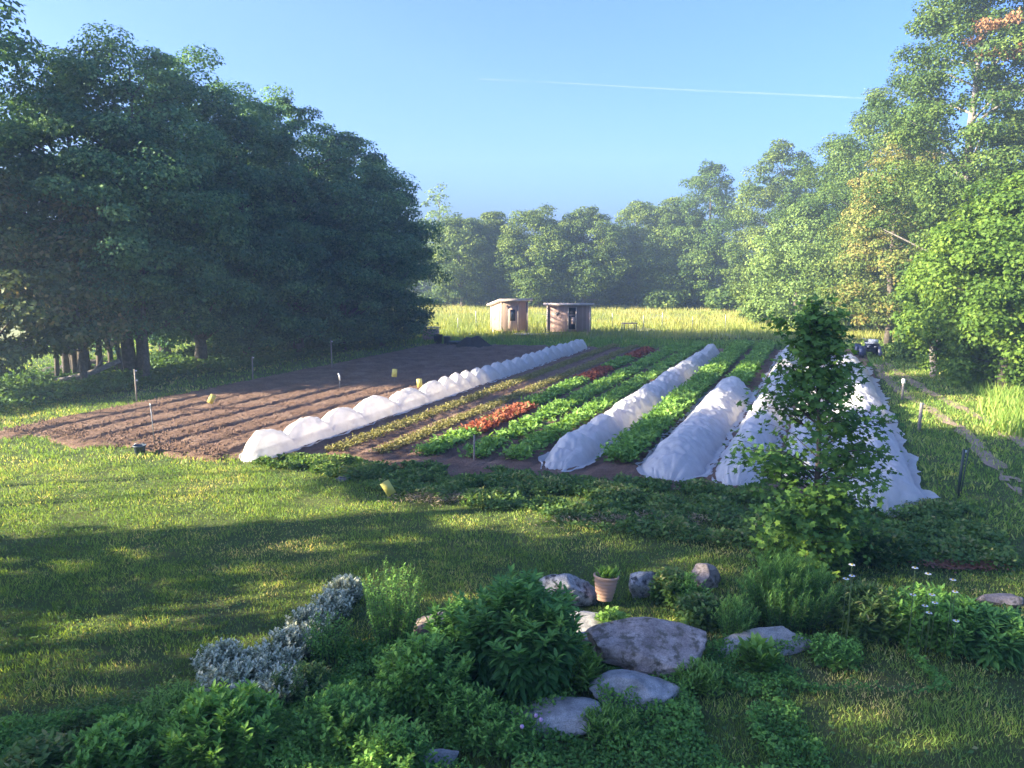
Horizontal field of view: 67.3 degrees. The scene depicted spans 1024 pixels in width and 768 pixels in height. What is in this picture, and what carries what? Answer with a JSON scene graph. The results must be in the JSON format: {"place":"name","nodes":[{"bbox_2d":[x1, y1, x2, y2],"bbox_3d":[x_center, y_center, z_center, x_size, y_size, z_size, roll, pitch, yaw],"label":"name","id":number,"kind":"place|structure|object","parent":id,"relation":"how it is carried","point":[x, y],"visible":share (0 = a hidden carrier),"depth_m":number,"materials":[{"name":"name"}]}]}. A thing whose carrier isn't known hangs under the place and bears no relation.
{"place":"outdoors","nodes":[
{"label":"outdoors","id":0,"kind":"place"},
{"bbox_2d":[0,342,907,503],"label":"garden soil","id":1,"kind":"structure","parent":0,"point":[599,468],"depth_m":25.47,"materials":[{"name":"brown soil"}]},
{"bbox_2d":[239,339,589,461],"bbox_3d":[-1.256,-0.434,32.891,1.270,0.799,29.100,4,10,22],"label":"row cover","id":2,"kind":"object","parent":1,"relation":"on","point":[298,434],"visible":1,"depth_m":25.09,"materials":[{"name":"fabric"}]},
{"bbox_2d":[410,426,481,454],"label":"salad greens","id":3,"kind":"object","parent":1,"relation":"on","point":[450,437],"visible":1,"depth_m":21.00,"materials":[{"name":"green plant"}]},
{"bbox_2d":[323,343,618,451],"bbox_3d":[0.775,-0.342,33.865,0.846,0.299,29.572,4,9,22],"label":"seedling crop","id":4,"kind":"object","parent":1,"relation":"on","point":[415,418],"visible":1,"depth_m":26.77,"materials":[{"name":"green plant"}]},
{"bbox_2d":[458,401,537,433],"bbox_3d":[-0.341,1.055,24.693,1.036,0.458,4.808,4,9,22],"label":"red lettuce","id":5,"kind":"object","parent":1,"relation":"on","point":[493,420],"visible":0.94,"depth_m":24.34,"materials":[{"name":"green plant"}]},
{"bbox_2d":[368,344,639,453],"bbox_3d":[2.005,-0.293,33.519,0.788,0.298,29.258,4,9,22],"label":"seedling crop","id":6,"kind":"object","parent":1,"relation":"on","point":[436,426],"visible":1,"depth_m":26.53,"materials":[{"name":"green plant"}]},
{"bbox_2d":[520,376,589,404],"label":"salad greens","id":7,"kind":"object","parent":1,"relation":"on","point":[548,393],"visible":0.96,"depth_m":29.24,"materials":[{"name":"green plant"}]},
{"bbox_2d":[457,342,685,458],"bbox_3d":[4.574,-0.297,33.285,1.130,0.577,29.906,4,9,22],"label":"leafy crop","id":8,"kind":"object","parent":1,"relation":"on","point":[527,423],"visible":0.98,"depth_m":25.82,"materials":[{"name":"green plant"}]},
{"bbox_2d":[538,344,719,471],"bbox_3d":[6.150,-0.076,30.940,1.643,0.755,27.061,4,9,22],"label":"row cover","id":9,"kind":"object","parent":1,"relation":"on","point":[580,447],"visible":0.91,"depth_m":23.08,"materials":[{"name":"fabric"}]},
{"bbox_2d":[635,376,755,481],"bbox_3d":[6.185,0.963,24.085,2.227,0.813,13.861,4,9,22],"label":"row cover","id":10,"kind":"object","parent":1,"relation":"on","point":[690,446],"visible":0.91,"depth_m":20.63,"materials":[{"name":"fabric"}]},
{"bbox_2d":[725,339,776,385],"bbox_3d":[12.432,-1.288,39.213,1.235,0.725,17.782,4,10,22],"label":"leafy crop","id":11,"kind":"object","parent":1,"relation":"on","point":[745,369],"visible":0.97,"depth_m":36.70,"materials":[{"name":"green plant"}]},
{"bbox_2d":[706,345,801,485],"bbox_3d":[10.650,-0.103,30.870,1.685,0.703,29.761,4,10,22],"label":"row cover","id":12,"kind":"object","parent":1,"relation":"on","point":[750,422],"visible":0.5,"depth_m":21.14,"materials":[{"name":"fabric"}]},
{"bbox_2d":[774,355,833,482],"bbox_3d":[11.869,0.025,30.175,1.592,0.679,27.780,4,9,22],"label":"row cover","id":13,"kind":"object","parent":1,"relation":"on","point":[799,437],"visible":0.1,"depth_m":20.08,"materials":[{"name":"fabric"}]},
{"bbox_2d":[822,354,939,516],"bbox_3d":[11.936,0.498,26.643,2.558,0.944,24.253,3,9,21],"label":"row cover","id":14,"kind":"object","parent":1,"relation":"on","point":[906,484],"visible":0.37,"depth_m":18.62,"materials":[{"name":"fabric"}]},
{"bbox_2d":[0,302,1002,339],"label":"meadow","id":15,"kind":"structure","parent":0,"point":[16,332],"depth_m":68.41,"materials":[{"name":"green plant"}]},
{"bbox_2d":[463,211,527,302],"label":"broadleaf tree","id":16,"kind":"object","parent":15,"relation":"on","point":[492,223],"visible":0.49,"depth_m":88.76,"materials":[{"name":"green plant"}]},
{"bbox_2d":[489,202,582,307],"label":"broadleaf tree","id":17,"kind":"object","parent":15,"relation":"on","point":[525,279],"visible":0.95,"depth_m":84.65,"materials":[{"name":"green plant"}]},
{"bbox_2d":[535,204,634,304],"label":"broadleaf tree","id":18,"kind":"object","parent":15,"relation":"on","point":[601,279],"visible":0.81,"depth_m":84.41,"materials":[{"name":"green plant"}]},
{"bbox_2d":[593,199,686,304],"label":"broadleaf tree","id":19,"kind":"object","parent":15,"relation":"on","point":[628,289],"visible":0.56,"depth_m":87.62,"materials":[{"name":"green plant"}]},
{"bbox_2d":[638,285,695,309],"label":"shrub","id":20,"kind":"object","parent":15,"relation":"on","point":[657,298],"visible":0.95,"depth_m":83.83,"materials":[{"name":"green plant"}]},
{"bbox_2d":[700,284,768,311],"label":"shrub","id":21,"kind":"object","parent":15,"relation":"on","point":[718,298],"visible":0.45,"depth_m":80.22,"materials":[{"name":"green plant"}]},
{"bbox_2d":[716,137,838,308],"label":"broadleaf tree","id":22,"kind":"object","parent":15,"relation":"on","point":[775,187],"visible":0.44,"depth_m":75.11,"materials":[{"name":"green plant"}]},
{"bbox_2d":[763,131,911,315],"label":"ash tree","id":23,"kind":"object","parent":15,"relation":"on","point":[808,173],"visible":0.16,"depth_m":61.19,"materials":[{"name":"green plant"}]},
{"bbox_2d":[799,234,904,332],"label":"shrub","id":24,"kind":"object","parent":15,"relation":"on","point":[814,269],"visible":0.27,"depth_m":55.07,"materials":[{"name":"green plant"}]},
{"bbox_2d":[800,73,960,330],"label":"ash tree","id":25,"kind":"object","parent":15,"relation":"on","point":[870,119],"visible":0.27,"depth_m":55.19,"materials":[{"name":"green plant"}]},
{"bbox_2d":[0,281,1023,767],"bbox_3d":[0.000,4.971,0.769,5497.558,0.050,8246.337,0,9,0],"label":"ground","id":26,"kind":"structure","parent":0,"point":[244,629],"depth_m":12.81,"materials":[{"name":"green plant"}]},
{"bbox_2d":[0,0,77,248],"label":"maple tree","id":27,"kind":"object","parent":26,"relation":"on","point":[10,56],"visible":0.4,"depth_m":30.36,"materials":[{"name":"green plant"}]},
{"bbox_2d":[0,727,84,767],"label":"fern bush","id":28,"kind":"object","parent":26,"relation":"on","point":[43,752],"visible":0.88,"depth_m":7.36,"materials":[{"name":"green plant"}]},
{"bbox_2d":[0,170,86,376],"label":"cedar tree","id":29,"kind":"object","parent":26,"relation":"on","point":[14,351],"visible":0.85,"depth_m":28.77,"materials":[{"name":"green plant"}]},
{"bbox_2d":[9,184,156,382],"bbox_3d":[-17.665,-3.847,31.417,5.053,8.446,5.855,0,9,0],"label":"cedar tree","id":30,"kind":"object","parent":26,"relation":"on","point":[81,247],"visible":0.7,"depth_m":30.20,"materials":[{"name":"green plant"}]},
{"bbox_2d":[0,58,191,377],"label":"maple tree","id":31,"kind":"object","parent":26,"relation":"on","point":[140,229],"visible":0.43,"depth_m":30.61,"materials":[{"name":"green plant"}]},
{"bbox_2d":[9,663,209,742],"bbox_3d":[-4.527,3.642,8.773,2.112,0.171,1.144,-5,10,-30],"label":"ground cover","id":32,"kind":"object","parent":26,"relation":"on","point":[118,702],"visible":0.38,"depth_m":8.75,"materials":[{"name":"green plant"}]},
{"bbox_2d":[60,707,164,767],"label":"fern bush","id":33,"kind":"object","parent":26,"relation":"on","point":[111,741],"visible":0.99,"depth_m":7.48,"materials":[{"name":"green plant"}]},
{"bbox_2d":[6,20,262,376],"bbox_3d":[-17.029,-7.676,33.682,11.242,15.303,10.751,0,9,0],"label":"maple tree","id":34,"kind":"object","parent":26,"relation":"on","point":[195,160],"visible":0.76,"depth_m":31.49,"materials":[{"name":"green plant"}]},
{"bbox_2d":[129,678,209,741],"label":"leafy bush","id":35,"kind":"object","parent":26,"relation":"on","point":[164,706],"visible":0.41,"depth_m":8.19,"materials":[{"name":"green plant"}]},
{"bbox_2d":[0,674,381,767],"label":"clover","id":36,"kind":"object","parent":26,"relation":"on","point":[281,742],"visible":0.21,"depth_m":8.17,"materials":[{"name":"green plant"}]},
{"bbox_2d":[96,41,288,368],"bbox_3d":[-15.014,-8.056,36.283,9.833,15.273,10.378,-7,11,-37],"label":"maple tree","id":37,"kind":"object","parent":26,"relation":"on","point":[242,177],"visible":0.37,"depth_m":35.43,"materials":[{"name":"green plant"}]},
{"bbox_2d":[0,332,422,412],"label":"undergrowth","id":38,"kind":"object","parent":26,"relation":"on","point":[110,378],"visible":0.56,"depth_m":34.26,"materials":[{"name":"green plant"}]},
{"bbox_2d":[190,637,248,678],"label":"silver plant","id":39,"kind":"object","parent":26,"relation":"on","point":[230,650],"visible":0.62,"depth_m":9.48,"materials":[{"name":"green plant"}]},
{"bbox_2d":[156,678,283,767],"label":"fern bush","id":40,"kind":"object","parent":26,"relation":"on","point":[218,727],"visible":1,"depth_m":7.55,"materials":[{"name":"green plant"}]},
{"bbox_2d":[191,655,267,699],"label":"silver plant","id":41,"kind":"object","parent":26,"relation":"on","point":[225,674],"visible":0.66,"depth_m":9.03,"materials":[{"name":"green plant"}]},
{"bbox_2d":[159,79,338,360],"bbox_3d":[-13.974,-8.187,39.395,9.659,14.582,11.061,0,9,0],"label":"maple tree","id":42,"kind":"object","parent":26,"relation":"on","point":[286,191],"visible":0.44,"depth_m":38.56,"materials":[{"name":"green plant"}]},
{"bbox_2d":[231,639,303,678],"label":"silver plant","id":43,"kind":"object","parent":26,"relation":"on","point":[266,657],"visible":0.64,"depth_m":9.44,"materials":[{"name":"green plant"}]},
{"bbox_2d":[250,663,308,704],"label":"silver plant","id":44,"kind":"object","parent":26,"relation":"on","point":[267,684],"visible":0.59,"depth_m":8.84,"materials":[{"name":"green plant"}]},
{"bbox_2d":[261,621,322,660],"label":"silver plant","id":45,"kind":"object","parent":26,"relation":"on","point":[292,634],"visible":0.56,"depth_m":9.89,"materials":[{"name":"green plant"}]},
{"bbox_2d":[270,657,333,710],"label":"fern bush","id":46,"kind":"object","parent":26,"relation":"on","point":[309,676],"visible":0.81,"depth_m":8.84,"materials":[{"name":"green plant"}]},
{"bbox_2d":[226,82,380,352],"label":"maple tree","id":47,"kind":"object","parent":26,"relation":"on","point":[283,106],"visible":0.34,"depth_m":41.34,"materials":[{"name":"green plant"}]},
{"bbox_2d":[283,603,334,637],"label":"silver plant","id":48,"kind":"object","parent":26,"relation":"on","point":[303,614],"visible":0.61,"depth_m":10.48,"materials":[{"name":"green plant"}]},
{"bbox_2d":[301,610,353,665],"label":"honeysuckle bush","id":49,"kind":"object","parent":26,"relation":"on","point":[320,650],"visible":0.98,"depth_m":9.75,"materials":[{"name":"green plant"}]},
{"bbox_2d":[311,588,355,621],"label":"silver plant","id":50,"kind":"object","parent":26,"relation":"on","point":[331,600],"visible":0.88,"depth_m":10.98,"materials":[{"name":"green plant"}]},
{"bbox_2d":[292,678,394,757],"bbox_3d":[-1.769,3.503,8.114,1.071,0.604,1.013,0,9,0],"label":"leafy bush","id":51,"kind":"object","parent":26,"relation":"on","point":[347,712],"visible":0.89,"depth_m":7.97,"materials":[{"name":"green plant"}]},
{"bbox_2d":[260,130,431,350],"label":"maple tree","id":52,"kind":"object","parent":26,"relation":"on","point":[364,313],"visible":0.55,"depth_m":43.22,"materials":[{"name":"green plant"}]},
{"bbox_2d":[325,156,453,345],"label":"maple tree","id":53,"kind":"object","parent":26,"relation":"on","point":[412,325],"visible":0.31,"depth_m":46.66,"materials":[{"name":"green plant"}]},
{"bbox_2d":[347,714,437,767],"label":"leafy bush","id":54,"kind":"object","parent":26,"relation":"on","point":[397,743],"visible":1,"depth_m":7.51,"materials":[{"name":"green plant"}]},
{"bbox_2d":[359,555,426,652],"bbox_3d":[-1.569,2.862,10.153,0.912,1.242,1.026,0,9,0],"label":"honeysuckle bush","id":55,"kind":"object","parent":26,"relation":"on","point":[408,619],"visible":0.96,"depth_m":9.98,"materials":[{"name":"green plant"}]},
{"bbox_2d":[371,628,476,726],"bbox_3d":[-0.984,3.240,8.653,1.166,0.955,1.094,0,9,0],"label":"leafy bush","id":56,"kind":"object","parent":26,"relation":"on","point":[416,680],"visible":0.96,"depth_m":8.42,"materials":[{"name":"green plant"}]},
{"bbox_2d":[421,589,476,681],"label":"peony bush","id":57,"kind":"object","parent":26,"relation":"on","point":[450,621],"visible":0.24,"depth_m":9.31,"materials":[{"name":"green plant"}]},
{"bbox_2d":[428,215,499,306],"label":"broadleaf tree","id":58,"kind":"object","parent":26,"relation":"on","point":[457,233],"visible":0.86,"depth_m":86.49,"materials":[{"name":"green plant"}]},
{"bbox_2d":[435,681,506,750],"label":"leafy bush","id":59,"kind":"object","parent":26,"relation":"on","point":[462,704],"visible":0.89,"depth_m":8.15,"materials":[{"name":"green plant"}]},
{"bbox_2d":[464,703,536,760],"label":"leafy bush","id":60,"kind":"object","parent":26,"relation":"on","point":[499,733],"visible":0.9,"depth_m":7.96,"materials":[{"name":"green plant"}]},
{"bbox_2d":[487,298,532,332],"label":"garden shed","id":61,"kind":"structure","parent":26,"relation":"on","point":[507,314],"depth_m":55.15,"materials":[{"name":"wood"}]},
{"bbox_2d":[0,453,1023,767],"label":"lawn clover","id":62,"kind":"object","parent":26,"relation":"on","point":[388,581],"visible":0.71,"depth_m":12.65,"materials":[{"name":"green plant"}]},
{"bbox_2d":[454,563,591,706],"bbox_3d":[0.111,2.904,9.069,1.651,1.497,1.551,0,9,0],"label":"peony bush","id":63,"kind":"object","parent":26,"relation":"on","point":[519,635],"visible":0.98,"depth_m":8.78,"materials":[{"name":"green plant"}]},
{"bbox_2d":[352,289,702,306],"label":"undergrowth","id":64,"kind":"object","parent":26,"relation":"on","point":[431,295],"visible":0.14,"depth_m":90.46,"materials":[{"name":"green plant"}]},
{"bbox_2d":[365,484,735,531],"bbox_3d":[0.991,2.579,15.509,8.796,0.286,2.070,3,9,18],"label":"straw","id":65,"kind":"object","parent":26,"relation":"on","point":[453,494],"visible":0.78,"depth_m":15.38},
{"bbox_2d":[504,696,608,739],"bbox_3d":[0.452,3.707,8.508,1.250,0.300,0.600,-1,9,-8],"label":"boulder","id":66,"kind":"object","parent":26,"relation":"on","point":[560,716],"visible":0.5,"depth_m":8.38,"materials":[{"name":"grey stone"}]},
{"bbox_2d":[543,303,593,334],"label":"garden shed","id":67,"kind":"structure","parent":26,"relation":"on","point":[571,317],"depth_m":54.47,"materials":[{"name":"brown"}]},
{"bbox_2d":[540,573,597,606],"bbox_3d":[0.792,3.112,11.463,0.808,0.620,0.785,6,11,35],"label":"boulder","id":68,"kind":"object","parent":26,"relation":"on","point":[584,590],"visible":0.6,"depth_m":11.32,"materials":[{"name":"stone"}]},
{"bbox_2d":[559,636,605,695],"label":"grassy clump","id":69,"kind":"object","parent":26,"relation":"on","point":[583,676],"visible":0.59,"depth_m":9.00,"materials":[{"name":"green plant"}]},
{"bbox_2d":[499,341,707,459],"bbox_3d":[5.721,-0.310,33.148,1.115,0.584,30.198,4,10,22],"label":"leafy crop","id":70,"kind":"object","parent":26,"relation":"on","point":[548,434],"visible":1,"depth_m":25.48,"materials":[{"name":"green plant"}]},
{"bbox_2d":[593,563,619,601],"bbox_3d":[1.393,2.925,11.357,0.387,0.536,0.403,-4,10,-22],"label":"clay pot","id":71,"kind":"object","parent":26,"relation":"on","point":[606,580],"visible":1,"depth_m":11.25,"materials":[{"name":"ceramic"}]},
{"bbox_2d":[575,697,640,747],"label":"leafy bush","id":72,"kind":"object","parent":26,"relation":"on","point":[596,725],"visible":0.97,"depth_m":8.22,"materials":[{"name":"green plant"}]},
{"bbox_2d":[289,630,952,767],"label":"clover","id":73,"kind":"object","parent":26,"relation":"on","point":[542,756],"visible":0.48,"depth_m":8.30,"materials":[{"name":"green plant"}]},
{"bbox_2d":[361,331,888,363],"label":"weedy verge","id":74,"kind":"structure","parent":26,"relation":"on","point":[652,342],"depth_m":49.60,"materials":[{"name":"green plant"}]},
{"bbox_2d":[589,669,681,710],"bbox_3d":[1.448,3.586,9.043,1.100,0.420,0.700,0,9,3],"label":"boulder","id":75,"kind":"object","parent":26,"relation":"on","point":[649,688],"visible":0.68,"depth_m":8.88,"materials":[{"name":"grey stone"}]},
{"bbox_2d":[252,452,1023,570],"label":"leafy weeds","id":76,"kind":"object","parent":26,"relation":"on","point":[960,533],"visible":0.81,"depth_m":15.94,"materials":[{"name":"green plant"}]},
{"bbox_2d":[585,617,706,678],"bbox_3d":[1.701,3.371,9.777,1.550,0.660,1.050,1,9,6],"label":"boulder","id":77,"kind":"object","parent":26,"relation":"on","point":[642,644],"visible":0.85,"depth_m":9.55,"materials":[{"name":"stone"}]},
{"bbox_2d":[648,566,691,607],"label":"leafy bush","id":78,"kind":"object","parent":26,"relation":"on","point":[662,589],"visible":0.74,"depth_m":11.41,"materials":[{"name":"green plant"}]},
{"bbox_2d":[595,339,753,463],"bbox_3d":[8.470,-0.404,33.197,1.264,0.720,31.069,4,9,22],"label":"bean crop","id":79,"kind":"object","parent":26,"relation":"on","point":[645,431],"visible":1,"depth_m":24.60,"materials":[{"name":"green plant"}]},
{"bbox_2d":[626,196,724,304],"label":"broadleaf tree","id":80,"kind":"object","parent":26,"relation":"on","point":[671,260],"visible":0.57,"depth_m":86.09,"materials":[{"name":"green plant"}]},
{"bbox_2d":[672,656,726,698],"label":"leafy bush","id":81,"kind":"object","parent":26,"relation":"on","point":[700,674],"visible":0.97,"depth_m":9.04,"materials":[{"name":"green plant"}]},
{"bbox_2d":[673,590,726,634],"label":"leafy bush","id":82,"kind":"object","parent":26,"relation":"on","point":[692,609],"visible":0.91,"depth_m":10.65,"materials":[{"name":"green plant"}]},
{"bbox_2d":[665,160,748,307],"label":"broadleaf tree","id":83,"kind":"object","parent":26,"relation":"on","point":[708,192],"visible":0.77,"depth_m":84.45,"materials":[{"name":"green plant"}]},
{"bbox_2d":[711,590,760,637],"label":"asparagus clump","id":84,"kind":"object","parent":26,"relation":"on","point":[735,618],"visible":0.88,"depth_m":10.25,"materials":[{"name":"green plant"}]},
{"bbox_2d":[737,631,783,672],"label":"leafy bush","id":85,"kind":"object","parent":26,"relation":"on","point":[757,650],"visible":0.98,"depth_m":9.47,"materials":[{"name":"green plant"}]},
{"bbox_2d":[727,265,801,321],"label":"shrub","id":86,"kind":"object","parent":26,"relation":"on","point":[742,286],"visible":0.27,"depth_m":68.73,"materials":[{"name":"green plant"}]},
{"bbox_2d":[717,626,812,656],"bbox_3d":[3.292,3.430,10.186,1.350,0.380,0.500,-4,9,-6],"label":"boulder","id":87,"kind":"object","parent":26,"relation":"on","point":[779,632],"visible":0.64,"depth_m":10.11,"materials":[{"name":"grey stone"}]},
{"bbox_2d":[734,544,844,634],"bbox_3d":[3.838,2.834,10.623,1.505,1.154,1.114,0,9,0],"label":"asparagus clump","id":88,"kind":"object","parent":26,"relation":"on","point":[782,599],"visible":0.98,"depth_m":10.47,"materials":[{"name":"green plant"}]},
{"bbox_2d":[740,201,838,327],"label":"willow tree","id":89,"kind":"object","parent":26,"relation":"on","point":[797,284],"visible":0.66,"depth_m":60.04,"materials":[{"name":"green plant"}]},
{"bbox_2d":[717,290,904,583],"bbox_3d":[4.776,0.941,12.336,2.928,4.879,2.512,0,9,0],"label":"young maple","id":90,"kind":"object","parent":26,"relation":"on","point":[820,332],"visible":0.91,"depth_m":12.02,"materials":[{"name":"green plant"}]},
{"bbox_2d":[808,630,863,673],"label":"leafy bush","id":91,"kind":"object","parent":26,"relation":"on","point":[847,655],"visible":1,"depth_m":9.64,"materials":[{"name":"green plant"}]},
{"bbox_2d":[824,576,907,645],"bbox_3d":[4.855,3.043,10.535,1.170,0.771,1.098,0,9,0],"label":"daisy bush","id":92,"kind":"object","parent":26,"relation":"on","point":[868,608],"visible":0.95,"depth_m":10.33,"materials":[{"name":"green plant"}]},
{"bbox_2d":[843,524,914,569],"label":"leafy bush","id":93,"kind":"object","parent":26,"relation":"on","point":[881,553],"visible":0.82,"depth_m":12.91,"materials":[{"name":"green plant"}]},
{"bbox_2d":[821,132,944,344],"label":"elm tree","id":94,"kind":"object","parent":26,"relation":"on","point":[877,239],"visible":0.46,"depth_m":47.63,"materials":[{"name":"green plant"}]},
{"bbox_2d":[889,244,979,377],"bbox_3d":[19.052,-3.256,34.344,3.948,6.370,4.560,8,12,42],"label":"maple tree","id":95,"kind":"object","parent":26,"relation":"on","point":[904,325],"visible":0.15,"depth_m":34.10,"materials":[{"name":"green plant"}]},
{"bbox_2d":[880,581,989,658],"bbox_3d":[5.651,3.086,10.299,1.391,0.799,1.390,0,9,0],"label":"daisy bush","id":96,"kind":"object","parent":26,"relation":"on","point":[939,624],"visible":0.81,"depth_m":10.08,"materials":[{"name":"green plant"}]},
{"bbox_2d":[847,0,1023,251],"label":"ash tree","id":97,"kind":"object","parent":26,"relation":"on","point":[968,23],"visible":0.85,"depth_m":38.71,"materials":[{"name":"green plant"}]},
{"bbox_2d":[870,352,1023,539],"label":"rough grass","id":98,"kind":"structure","parent":26,"relation":"on","point":[933,488],"depth_m":21.91,"materials":[{"name":"green plant"}]},
{"bbox_2d":[887,108,1023,304],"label":"ash tree","id":99,"kind":"object","parent":26,"relation":"on","point":[1013,136],"visible":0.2,"depth_m":38.28,"materials":[{"name":"green plant"}]},
{"bbox_2d":[902,170,1023,391],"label":"maple tree","id":100,"kind":"object","parent":26,"relation":"on","point":[987,247],"visible":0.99,"depth_m":28.66,"materials":[{"name":"green plant"}]},
{"bbox_2d":[919,301,1023,388],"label":"shrub","id":101,"kind":"object","parent":26,"relation":"on","point":[973,366],"visible":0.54,"depth_m":30.82,"materials":[{"name":"green plant"}]},
{"bbox_2d":[941,595,1023,673],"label":"sumac bush","id":102,"kind":"object","parent":26,"relation":"on","point":[998,640],"visible":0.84,"depth_m":9.73,"materials":[{"name":"green plant"}]},
{"bbox_2d":[0,0,1023,254],"label":"sky","id":103,"kind":"structure","parent":0,"point":[511,105],"materials":[{"name":"blue"}]},
{"bbox_2d":[874,364,1022,495],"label":"dirt path","id":104,"kind":"structure","parent":0,"point":[953,423],"depth_m":22.63,"materials":[{"name":"brown soil"}]},
{"bbox_2d":[940,355,1023,439],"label":"tall grass","id":105,"kind":"structure","parent":0,"point":[1004,410],"depth_m":26.00,"materials":[{"name":"green plant"}]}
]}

